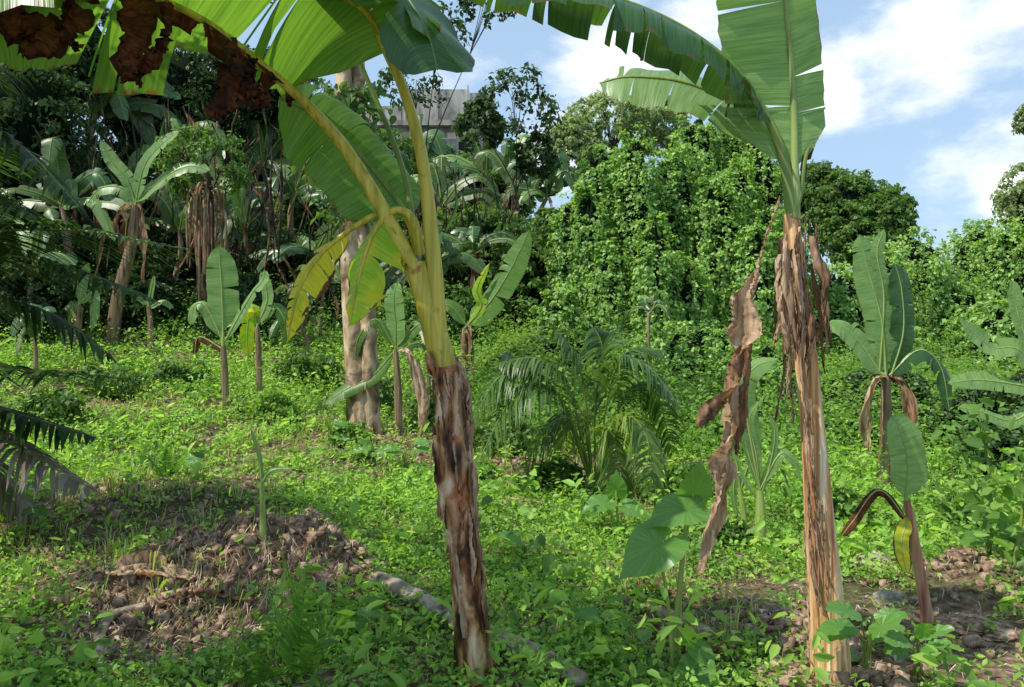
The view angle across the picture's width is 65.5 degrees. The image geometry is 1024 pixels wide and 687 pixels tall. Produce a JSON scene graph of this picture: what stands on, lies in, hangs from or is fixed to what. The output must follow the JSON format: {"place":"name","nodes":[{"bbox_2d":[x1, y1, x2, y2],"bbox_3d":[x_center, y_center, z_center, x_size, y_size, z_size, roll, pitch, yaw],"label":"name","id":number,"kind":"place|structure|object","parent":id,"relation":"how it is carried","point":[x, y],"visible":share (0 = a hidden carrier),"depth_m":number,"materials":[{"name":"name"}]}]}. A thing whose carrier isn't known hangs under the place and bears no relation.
{"place":"outdoors","nodes":[
{"label":"outdoors","id":0,"kind":"place"},
{"bbox_2d":[0,225,1023,686],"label":"ground","id":1,"kind":"structure","parent":0,"point":[936,585],"depth_m":5.16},
{"bbox_2d":[10,303,55,373],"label":"banana plant","id":2,"kind":"object","parent":1,"relation":"on","point":[14,331],"visible":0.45,"depth_m":11.38,"materials":[{"name":"green plant"}]},
{"bbox_2d":[2,206,77,348],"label":"banana plant","id":3,"kind":"object","parent":1,"relation":"on","point":[49,213],"visible":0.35,"depth_m":13.44,"materials":[{"name":"green plant"}]},
{"bbox_2d":[0,189,97,342],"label":"shrub","id":4,"kind":"object","parent":1,"relation":"on","point":[45,295],"visible":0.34,"depth_m":13.57,"materials":[{"name":"green plant"}]},
{"bbox_2d":[4,385,100,428],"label":"shrub","id":5,"kind":"object","parent":1,"relation":"on","point":[65,406],"visible":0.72,"depth_m":9.51,"materials":[{"name":"green plant"}]},
{"bbox_2d":[0,6,130,235],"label":"tree","id":6,"kind":"object","parent":1,"relation":"on","point":[53,93],"visible":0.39,"depth_m":16.53,"materials":[{"name":"green plant"}]},
{"bbox_2d":[0,136,149,265],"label":"banana plant","id":7,"kind":"object","parent":1,"relation":"on","point":[53,150],"visible":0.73,"depth_m":15.32,"materials":[{"name":"green plant"}]},
{"bbox_2d":[59,264,99,350],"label":"banana plant","id":8,"kind":"object","parent":1,"relation":"on","point":[74,310],"visible":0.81,"depth_m":13.63,"materials":[{"name":"green plant"}]},
{"bbox_2d":[0,62,201,532],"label":"coconut palm","id":9,"kind":"object","parent":1,"relation":"on","point":[65,478],"visible":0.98,"depth_m":5.81,"materials":[{"name":"green plant"}]},
{"bbox_2d":[70,361,151,401],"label":"shrub","id":10,"kind":"object","parent":1,"relation":"on","point":[131,379],"visible":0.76,"depth_m":10.94,"materials":[{"name":"green plant"}]},
{"bbox_2d":[93,603,143,678],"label":"fallen leaf","id":11,"kind":"object","parent":1,"relation":"on","point":[108,621],"visible":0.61,"depth_m":4.46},
{"bbox_2d":[64,64,182,238],"bbox_3d":[-9.499,-4.111,19.005,3.005,5.703,1.266,0,0,0],"label":"banana plant","id":12,"kind":"object","parent":1,"relation":"on","point":[143,111],"visible":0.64,"depth_m":19.12,"materials":[{"name":"green plant"}]},
{"bbox_2d":[88,131,209,347],"bbox_3d":[-6.475,-1.836,14.131,2.194,3.910,0.366,0,0,2],"label":"banana plant","id":13,"kind":"object","parent":1,"relation":"on","point":[133,190],"visible":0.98,"depth_m":14.15,"materials":[{"name":"green plant"}]},
{"bbox_2d":[103,550,196,580],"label":"fallen leaf","id":14,"kind":"object","parent":1,"relation":"on","point":[126,562],"visible":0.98,"depth_m":4.90,"materials":[{"name":"plant"}]},
{"bbox_2d":[131,276,172,348],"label":"banana plant","id":15,"kind":"object","parent":1,"relation":"on","point":[166,303],"visible":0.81,"depth_m":14.23,"materials":[{"name":"green plant"}]},
{"bbox_2d":[147,448,188,478],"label":"fern","id":16,"kind":"object","parent":1,"relation":"on","point":[166,457],"visible":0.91,"depth_m":7.36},
{"bbox_2d":[124,182,219,288],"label":"banana plant","id":17,"kind":"object","parent":1,"relation":"on","point":[165,205],"visible":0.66,"depth_m":16.96,"materials":[{"name":"green plant"}]},
{"bbox_2d":[125,117,225,242],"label":"banana plant","id":18,"kind":"object","parent":1,"relation":"on","point":[174,122],"visible":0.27,"depth_m":18.75,"materials":[{"name":"green plant"}]},
{"bbox_2d":[146,358,211,391],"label":"shrub","id":19,"kind":"object","parent":1,"relation":"on","point":[162,372],"visible":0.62,"depth_m":11.70,"materials":[{"name":"green plant"}]},
{"bbox_2d":[51,44,319,245],"bbox_3d":[-9.065,-5.468,22.092,7.150,6.822,4.540,0,0,-29],"label":"tree","id":20,"kind":"object","parent":1,"relation":"on","point":[191,77],"visible":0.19,"depth_m":21.00,"materials":[{"name":"green plant"}]},
{"bbox_2d":[44,217,342,335],"bbox_3d":[-6.787,-1.490,17.222,7.160,2.899,5.103,0,0,0],"label":"shrub","id":21,"kind":"object","parent":1,"relation":"on","point":[164,289],"visible":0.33,"depth_m":16.84,"materials":[{"name":"green plant"}]},
{"bbox_2d":[150,123,257,339],"bbox_3d":[-5.846,-2.080,15.015,1.986,4.146,1.706,0,0,0],"label":"vine hung tree","id":22,"kind":"object","parent":1,"relation":"on","point":[201,216],"visible":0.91,"depth_m":14.82,"materials":[{"name":"green plant"}]},
{"bbox_2d":[156,588,254,606],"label":"fallen leaf","id":23,"kind":"object","parent":1,"relation":"on","point":[174,598],"visible":0.98,"depth_m":4.78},
{"bbox_2d":[188,246,268,412],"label":"banana plant","id":24,"kind":"object","parent":1,"relation":"on","point":[220,311],"visible":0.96,"depth_m":10.66,"materials":[{"name":"green plant"}]},
{"bbox_2d":[211,176,273,275],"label":"banana plant","id":25,"kind":"object","parent":1,"relation":"on","point":[234,199],"visible":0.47,"depth_m":17.90,"materials":[{"name":"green plant"}]},
{"bbox_2d":[196,119,291,234],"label":"banana plant","id":26,"kind":"object","parent":1,"relation":"on","point":[260,150],"visible":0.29,"depth_m":22.97,"materials":[{"name":"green plant"}]},
{"bbox_2d":[0,0,494,686],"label":"banana plant","id":27,"kind":"object","parent":1,"relation":"on","point":[362,168],"visible":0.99,"depth_m":3.73,"materials":[{"name":"green plant"}]},
{"bbox_2d":[182,77,331,240],"bbox_3d":[-7.137,-5.912,25.272,6.896,6.672,6.048,0,0,0],"label":"tree","id":28,"kind":"object","parent":1,"relation":"on","point":[313,209],"visible":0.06,"depth_m":23.25,"materials":[{"name":"green plant"}]},
{"bbox_2d":[229,637,285,686],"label":"fern","id":29,"kind":"object","parent":1,"relation":"on","point":[261,671],"visible":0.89,"depth_m":3.71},
{"bbox_2d":[239,272,291,391],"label":"banana plant","id":30,"kind":"object","parent":1,"relation":"on","point":[249,332],"visible":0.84,"depth_m":11.59,"materials":[{"name":"green plant"}]},
{"bbox_2d":[251,430,292,539],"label":"banana plant","id":31,"kind":"object","parent":1,"relation":"on","point":[264,477],"visible":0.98,"depth_m":5.12,"materials":[{"name":"green plant"}]},
{"bbox_2d":[247,388,306,423],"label":"shrub","id":32,"kind":"object","parent":1,"relation":"on","point":[277,405],"visible":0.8,"depth_m":10.38,"materials":[{"name":"green plant"}]},
{"bbox_2d":[33,96,534,332],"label":"hanging vines","id":33,"kind":"object","parent":1,"relation":"on","point":[252,189],"visible":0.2,"depth_m":17.00,"materials":[{"name":"green plant"}]},
{"bbox_2d":[254,146,327,233],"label":"banana plant","id":34,"kind":"object","parent":1,"relation":"on","point":[290,190],"visible":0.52,"depth_m":20.91,"materials":[{"name":"green plant"}]},
{"bbox_2d":[269,291,317,359],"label":"banana plant","id":35,"kind":"object","parent":1,"relation":"on","point":[275,326],"visible":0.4,"depth_m":13.47,"materials":[{"name":"green plant"}]},
{"bbox_2d":[263,543,332,680],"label":"fern","id":36,"kind":"object","parent":1,"relation":"on","point":[290,655],"visible":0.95,"depth_m":3.75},
{"bbox_2d":[269,345,344,388],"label":"shrub","id":37,"kind":"object","parent":1,"relation":"on","point":[290,359],"visible":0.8,"depth_m":12.62,"materials":[{"name":"green plant"}]},
{"bbox_2d":[273,260,340,335],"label":"banana plant","id":38,"kind":"object","parent":1,"relation":"on","point":[336,278],"visible":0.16,"depth_m":16.45,"materials":[{"name":"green plant"}]},
{"bbox_2d":[246,215,389,322],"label":"banana plant","id":39,"kind":"object","parent":1,"relation":"on","point":[300,246],"visible":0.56,"depth_m":17.34,"materials":[{"name":"green plant"}]},
{"bbox_2d":[270,0,401,434],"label":"tree","id":40,"kind":"object","parent":1,"relation":"on","point":[350,90],"visible":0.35,"depth_m":10.07,"materials":[{"name":"beige plant"}]},
{"bbox_2d":[327,420,373,447],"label":"shrub","id":41,"kind":"object","parent":1,"relation":"on","point":[353,429],"visible":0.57,"depth_m":9.37,"materials":[{"name":"green plant"}]},
{"bbox_2d":[326,604,380,643],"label":"broadleaf seedling","id":42,"kind":"object","parent":1,"relation":"on","point":[363,611],"visible":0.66,"depth_m":4.20,"materials":[{"name":"green plant"}]},
{"bbox_2d":[325,282,429,437],"bbox_3d":[-1.606,0.319,10.014,1.547,2.199,0.266,0,0,1],"label":"banana plant","id":43,"kind":"object","parent":1,"relation":"on","point":[393,333],"visible":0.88,"depth_m":10.04,"materials":[{"name":"green plant"}]},
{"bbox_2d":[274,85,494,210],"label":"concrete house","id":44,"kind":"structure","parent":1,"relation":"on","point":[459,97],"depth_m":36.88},
{"bbox_2d":[379,376,393,412],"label":"shrub","id":45,"kind":"object","parent":1,"relation":"on","point":[386,390],"visible":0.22,"depth_m":11.61,"materials":[{"name":"green plant"}]},
{"bbox_2d":[376,439,431,470],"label":"broadleaf seedling","id":46,"kind":"object","parent":1,"relation":"on","point":[392,450],"visible":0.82,"depth_m":8.27,"materials":[{"name":"green plant"}]},
{"bbox_2d":[403,385,434,426],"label":"shrub","id":47,"kind":"object","parent":1,"relation":"on","point":[412,406],"visible":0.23,"depth_m":10.84,"materials":[{"name":"green plant"}]},
{"bbox_2d":[406,114,452,167],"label":"banana plant","id":48,"kind":"object","parent":1,"relation":"on","point":[439,146],"visible":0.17,"depth_m":29.73,"materials":[{"name":"green plant"}]},
{"bbox_2d":[379,219,485,293],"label":"banana plant","id":49,"kind":"object","parent":1,"relation":"on","point":[393,274],"visible":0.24,"depth_m":17.79,"materials":[{"name":"green plant"}]},
{"bbox_2d":[376,127,490,349],"bbox_3d":[-3.118,-3.720,23.263,3.747,8.252,15.046,0,0,-14],"label":"shrub","id":50,"kind":"object","parent":1,"relation":"on","point":[462,297],"visible":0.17,"depth_m":16.88,"materials":[{"name":"green plant"}]},
{"bbox_2d":[377,0,516,289],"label":"tree","id":51,"kind":"object","parent":1,"relation":"on","point":[388,75],"visible":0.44,"depth_m":18.01,"materials":[{"name":"green plant"}]},
{"bbox_2d":[411,156,505,215],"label":"banana plant","id":52,"kind":"object","parent":1,"relation":"on","point":[441,163],"visible":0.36,"depth_m":23.96,"materials":[{"name":"green plant"}]},
{"bbox_2d":[380,128,536,221],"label":"shrub","id":53,"kind":"object","parent":1,"relation":"on","point":[526,209],"visible":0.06,"depth_m":29.48,"materials":[{"name":"green plant"}]},
{"bbox_2d":[367,569,588,686],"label":"fallen log","id":54,"kind":"object","parent":1,"relation":"on","point":[395,585],"visible":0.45,"depth_m":4.49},
{"bbox_2d":[431,128,529,209],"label":"banana plant","id":55,"kind":"object","parent":1,"relation":"on","point":[461,165],"visible":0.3,"depth_m":28.91,"materials":[{"name":"green plant"}]},
{"bbox_2d":[441,226,527,328],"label":"banana plant","id":56,"kind":"object","parent":1,"relation":"on","point":[464,239],"visible":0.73,"depth_m":18.37,"materials":[{"name":"green plant"}]},
{"bbox_2d":[445,229,531,390],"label":"banana plant","id":57,"kind":"object","parent":1,"relation":"on","point":[488,306],"visible":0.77,"depth_m":12.97,"materials":[{"name":"green plant"}]},
{"bbox_2d":[440,199,563,331],"bbox_3d":[0.006,-1.949,20.568,3.154,4.028,5.678,0,0,-24],"label":"shrub","id":58,"kind":"object","parent":1,"relation":"on","point":[532,282],"visible":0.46,"depth_m":18.60,"materials":[{"name":"green plant"}]},
{"bbox_2d":[4,172,1006,365],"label":"hillside undergrowth","id":59,"kind":"object","parent":1,"relation":"on","point":[940,341],"visible":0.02,"depth_m":21.20,"materials":[{"name":"green plant"}]},
{"bbox_2d":[472,412,542,458],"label":"shrub","id":60,"kind":"object","parent":1,"relation":"on","point":[516,435],"visible":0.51,"depth_m":8.97,"materials":[{"name":"green plant"}]},
{"bbox_2d":[451,61,565,218],"bbox_3d":[-0.122,-5.029,23.909,3.211,6.714,2.592,0,0,-28],"label":"tree","id":61,"kind":"object","parent":1,"relation":"on","point":[494,126],"visible":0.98,"depth_m":23.65,"materials":[{"name":"green plant"}]},
{"bbox_2d":[0,297,1023,686],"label":"ground cover","id":62,"kind":"object","parent":1,"relation":"on","point":[420,497],"visible":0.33,"depth_m":5.66,"materials":[{"name":"green plant"}]},
{"bbox_2d":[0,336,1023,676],"bbox_3d":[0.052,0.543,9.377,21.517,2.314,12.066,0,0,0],"label":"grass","id":63,"kind":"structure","parent":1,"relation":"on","point":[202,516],"depth_m":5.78,"materials":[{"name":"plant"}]},
{"bbox_2d":[0,364,1023,686],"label":"leaf litter","id":64,"kind":"object","parent":1,"relation":"on","point":[190,534],"visible":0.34,"depth_m":4.90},
{"bbox_2d":[0,426,1023,686],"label":"soil crumbs","id":65,"kind":"object","parent":1,"relation":"on","point":[884,672],"visible":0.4,"depth_m":4.87,"materials":[{"name":"soil"}]},
{"bbox_2d":[473,134,553,220],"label":"banana plant","id":66,"kind":"object","parent":1,"relation":"on","point":[507,153],"visible":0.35,"depth_m":26.94,"materials":[{"name":"green plant"}]},
{"bbox_2d":[56,237,1023,458],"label":"undergrowth","id":67,"kind":"object","parent":1,"relation":"on","point":[848,361],"visible":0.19,"depth_m":11.37,"materials":[{"name":"green plant"}]},
{"bbox_2d":[500,151,579,207],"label":"banana plant","id":68,"kind":"object","parent":1,"relation":"on","point":[556,183],"visible":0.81,"depth_m":25.91,"materials":[{"name":"green plant"}]},
{"bbox_2d":[479,326,611,387],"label":"shrub","id":69,"kind":"object","parent":1,"relation":"on","point":[580,336],"visible":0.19,"depth_m":14.52,"materials":[{"name":"green plant"}]},
{"bbox_2d":[530,457,585,489],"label":"shrub","id":70,"kind":"object","parent":1,"relation":"on","point":[567,471],"visible":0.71,"depth_m":7.92,"materials":[{"name":"green plant"}]},
{"bbox_2d":[473,324,687,503],"bbox_3d":[0.672,0.770,7.758,2.174,1.937,1.353,0,0,0],"label":"young palm","id":71,"kind":"object","parent":1,"relation":"on","point":[570,423],"visible":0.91,"depth_m":7.62,"materials":[{"name":"plant"}]},
{"bbox_2d":[529,121,684,351],"bbox_3d":[2.010,-1.446,18.007,3.315,7.416,3.477,0,0,0],"label":"vine covered tree","id":72,"kind":"object","parent":1,"relation":"on","point":[608,237],"visible":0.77,"depth_m":17.81,"materials":[{"name":"green plant"}]},
{"bbox_2d":[580,469,649,533],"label":"taro plant","id":73,"kind":"object","parent":1,"relation":"on","point":[616,483],"visible":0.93,"depth_m":6.49,"materials":[{"name":"green plant"}]},
{"bbox_2d":[541,89,691,175],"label":"tree","id":74,"kind":"object","parent":1,"relation":"on","point":[575,132],"visible":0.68,"depth_m":38.80,"materials":[{"name":"green plant"}]},
{"bbox_2d":[619,294,669,380],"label":"banana plant","id":75,"kind":"object","parent":1,"relation":"on","point":[651,303],"visible":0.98,"depth_m":13.22,"materials":[{"name":"green plant"}]},
{"bbox_2d":[471,0,851,682],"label":"banana plant","id":76,"kind":"object","parent":1,"relation":"on","point":[763,58],"visible":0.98,"depth_m":3.62,"materials":[{"name":"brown plant"}]},
{"bbox_2d":[619,458,716,686],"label":"taro plant","id":77,"kind":"object","parent":1,"relation":"on","point":[649,551],"visible":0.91,"depth_m":3.73,"materials":[{"name":"green plant"}]},
{"bbox_2d":[617,597,719,640],"bbox_3d":[0.880,1.562,4.551,0.137,0.104,0.869,0,0,-32],"label":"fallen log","id":78,"kind":"object","parent":1,"relation":"on","point":[663,611],"visible":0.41,"depth_m":4.57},
{"bbox_2d":[644,458,694,503],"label":"shrub","id":79,"kind":"object","parent":1,"relation":"on","point":[674,482],"visible":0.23,"depth_m":7.55,"materials":[{"name":"green plant"}]},
{"bbox_2d":[590,391,766,445],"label":"shrub","id":80,"kind":"object","parent":1,"relation":"on","point":[714,420],"visible":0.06,"depth_m":10.39,"materials":[{"name":"green plant"}]},
{"bbox_2d":[604,319,825,402],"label":"vine bank","id":81,"kind":"structure","parent":1,"relation":"on","point":[720,339],"depth_m":13.43,"materials":[{"name":"green plant"}]},
{"bbox_2d":[698,511,753,549],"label":"shrub","id":82,"kind":"object","parent":1,"relation":"on","point":[735,527],"visible":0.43,"depth_m":6.14,"materials":[{"name":"green plant"}]},
{"bbox_2d":[653,111,819,350],"bbox_3d":[4.837,-1.971,19.058,4.248,8.280,4.001,0,0,-17],"label":"vine covered tree","id":83,"kind":"object","parent":1,"relation":"on","point":[723,192],"visible":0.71,"depth_m":18.33,"materials":[{"name":"green plant"}]},
{"bbox_2d":[731,448,748,530],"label":"banana plant","id":84,"kind":"object","parent":1,"relation":"on","point":[742,506],"visible":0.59,"depth_m":6.21,"materials":[{"name":"green plant"}]},
{"bbox_2d":[730,357,800,550],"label":"banana plant","id":85,"kind":"object","parent":1,"relation":"on","point":[751,436],"visible":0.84,"depth_m":6.12,"materials":[{"name":"green plant"}]},
{"bbox_2d":[768,443,802,522],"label":"leafy sapling","id":86,"kind":"object","parent":1,"relation":"on","point":[788,490],"visible":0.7,"depth_m":6.75,"materials":[{"name":"green plant"}]},
{"bbox_2d":[749,663,822,686],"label":"dirt heap","id":87,"kind":"object","parent":1,"relation":"on","point":[783,681],"visible":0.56,"depth_m":3.62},
{"bbox_2d":[804,481,875,533],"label":"shrub","id":88,"kind":"object","parent":1,"relation":"on","point":[841,491],"visible":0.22,"depth_m":6.52,"materials":[{"name":"green plant"}]},
{"bbox_2d":[756,368,938,453],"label":"shrub","id":89,"kind":"object","parent":1,"relation":"on","point":[858,376],"visible":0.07,"depth_m":12.08,"materials":[{"name":"green plant"}]},
{"bbox_2d":[799,159,920,273],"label":"tree","id":90,"kind":"object","parent":1,"relation":"on","point":[846,209],"visible":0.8,"depth_m":32.55,"materials":[{"name":"green plant"}]},
{"bbox_2d":[815,600,907,668],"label":"broadleaf seedling","id":91,"kind":"object","parent":1,"relation":"on","point":[886,625],"visible":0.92,"depth_m":3.48,"materials":[{"name":"green plant"}]},
{"bbox_2d":[810,226,957,375],"bbox_3d":[10.608,0.096,21.386,7.893,7.328,4.200,0,0,-40],"label":"vine covered tree","id":92,"kind":"object","parent":1,"relation":"on","point":[919,264],"visible":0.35,"depth_m":21.85,"materials":[{"name":"green plant"}]},
{"bbox_2d":[841,414,934,623],"bbox_3d":[2.136,1.019,4.436,0.534,1.234,0.238,0,0,0],"label":"banana plant","id":93,"kind":"object","parent":1,"relation":"on","point":[908,462],"visible":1,"depth_m":4.51,"materials":[{"name":"green plant"}]},
{"bbox_2d":[829,230,951,488],"bbox_3d":[3.800,0.215,7.934,1.271,2.726,0.328,0,0,0],"label":"banana plant","id":94,"kind":"object","parent":1,"relation":"on","point":[882,295],"visible":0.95,"depth_m":8.00,"materials":[{"name":"green plant"}]},
{"bbox_2d":[872,589,909,605],"bbox_3d":[2.325,1.587,4.872,0.242,0.155,0.186,0,0,0],"label":"rock","id":95,"kind":"object","parent":1,"relation":"on","point":[891,595],"visible":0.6,"depth_m":4.84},
{"bbox_2d":[883,622,954,678],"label":"broadleaf seedling","id":96,"kind":"object","parent":1,"relation":"on","point":[922,633],"visible":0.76,"depth_m":3.57,"materials":[{"name":"green plant"}]},
{"bbox_2d":[870,370,1023,476],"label":"shrub","id":97,"kind":"object","parent":1,"relation":"on","point":[1013,438],"visible":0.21,"depth_m":10.08,"materials":[{"name":"green plant"}]},
{"bbox_2d":[923,431,989,537],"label":"leafy sapling","id":98,"kind":"object","parent":1,"relation":"on","point":[967,471],"visible":0.45,"depth_m":6.30,"materials":[{"name":"green plant"}]},
{"bbox_2d":[932,612,1006,634],"bbox_3d":[2.589,1.593,4.499,0.454,0.110,0.354,0,0,0],"label":"dirt heap","id":99,"kind":"object","parent":1,"relation":"on","point":[964,621],"visible":0.55,"depth_m":4.45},
{"bbox_2d":[926,492,1015,537],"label":"shrub","id":100,"kind":"object","parent":1,"relation":"on","point":[942,506],"visible":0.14,"depth_m":6.29,"materials":[{"name":"green plant"}]},
{"bbox_2d":[921,210,1023,376],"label":"vine covered tree","id":101,"kind":"object","parent":1,"relation":"on","point":[987,262],"visible":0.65,"depth_m":26.23,"materials":[{"name":"green plant"}]},
{"bbox_2d":[926,388,1021,555],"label":"leafy sapling","id":102,"kind":"object","parent":1,"relation":"on","point":[972,496],"visible":0.75,"depth_m":5.29,"materials":[{"name":"green plant"}]},
{"bbox_2d":[948,280,1023,427],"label":"banana plant","id":103,"kind":"object","parent":1,"relation":"on","point":[1005,347],"visible":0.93,"depth_m":7.00,"materials":[{"name":"green plant"}]},
{"bbox_2d":[960,519,1023,555],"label":"broadleaf seedling","id":104,"kind":"object","parent":1,"relation":"on","point":[998,526],"visible":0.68,"depth_m":5.14,"materials":[{"name":"green plant"}]},
{"bbox_2d":[963,417,1023,567],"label":"leafy sapling","id":105,"kind":"object","parent":1,"relation":"on","point":[1009,490],"visible":0.99,"depth_m":5.00,"materials":[{"name":"green plant"}]},
{"bbox_2d":[980,623,1021,642],"bbox_3d":[2.689,1.588,4.336,0.313,0.092,0.253,0,0,0],"label":"rock","id":106,"kind":"object","parent":1,"relation":"on","point":[996,635],"visible":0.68,"depth_m":4.29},
{"bbox_2d":[989,103,1023,232],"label":"tree","id":107,"kind":"object","parent":1,"relation":"on","point":[1011,200],"visible":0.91,"depth_m":35.81,"materials":[{"name":"green plant"}]},
{"bbox_2d":[67,0,1023,278],"label":"sky","id":108,"kind":"structure","parent":0,"point":[923,96],"materials":[{"name":"blue"}]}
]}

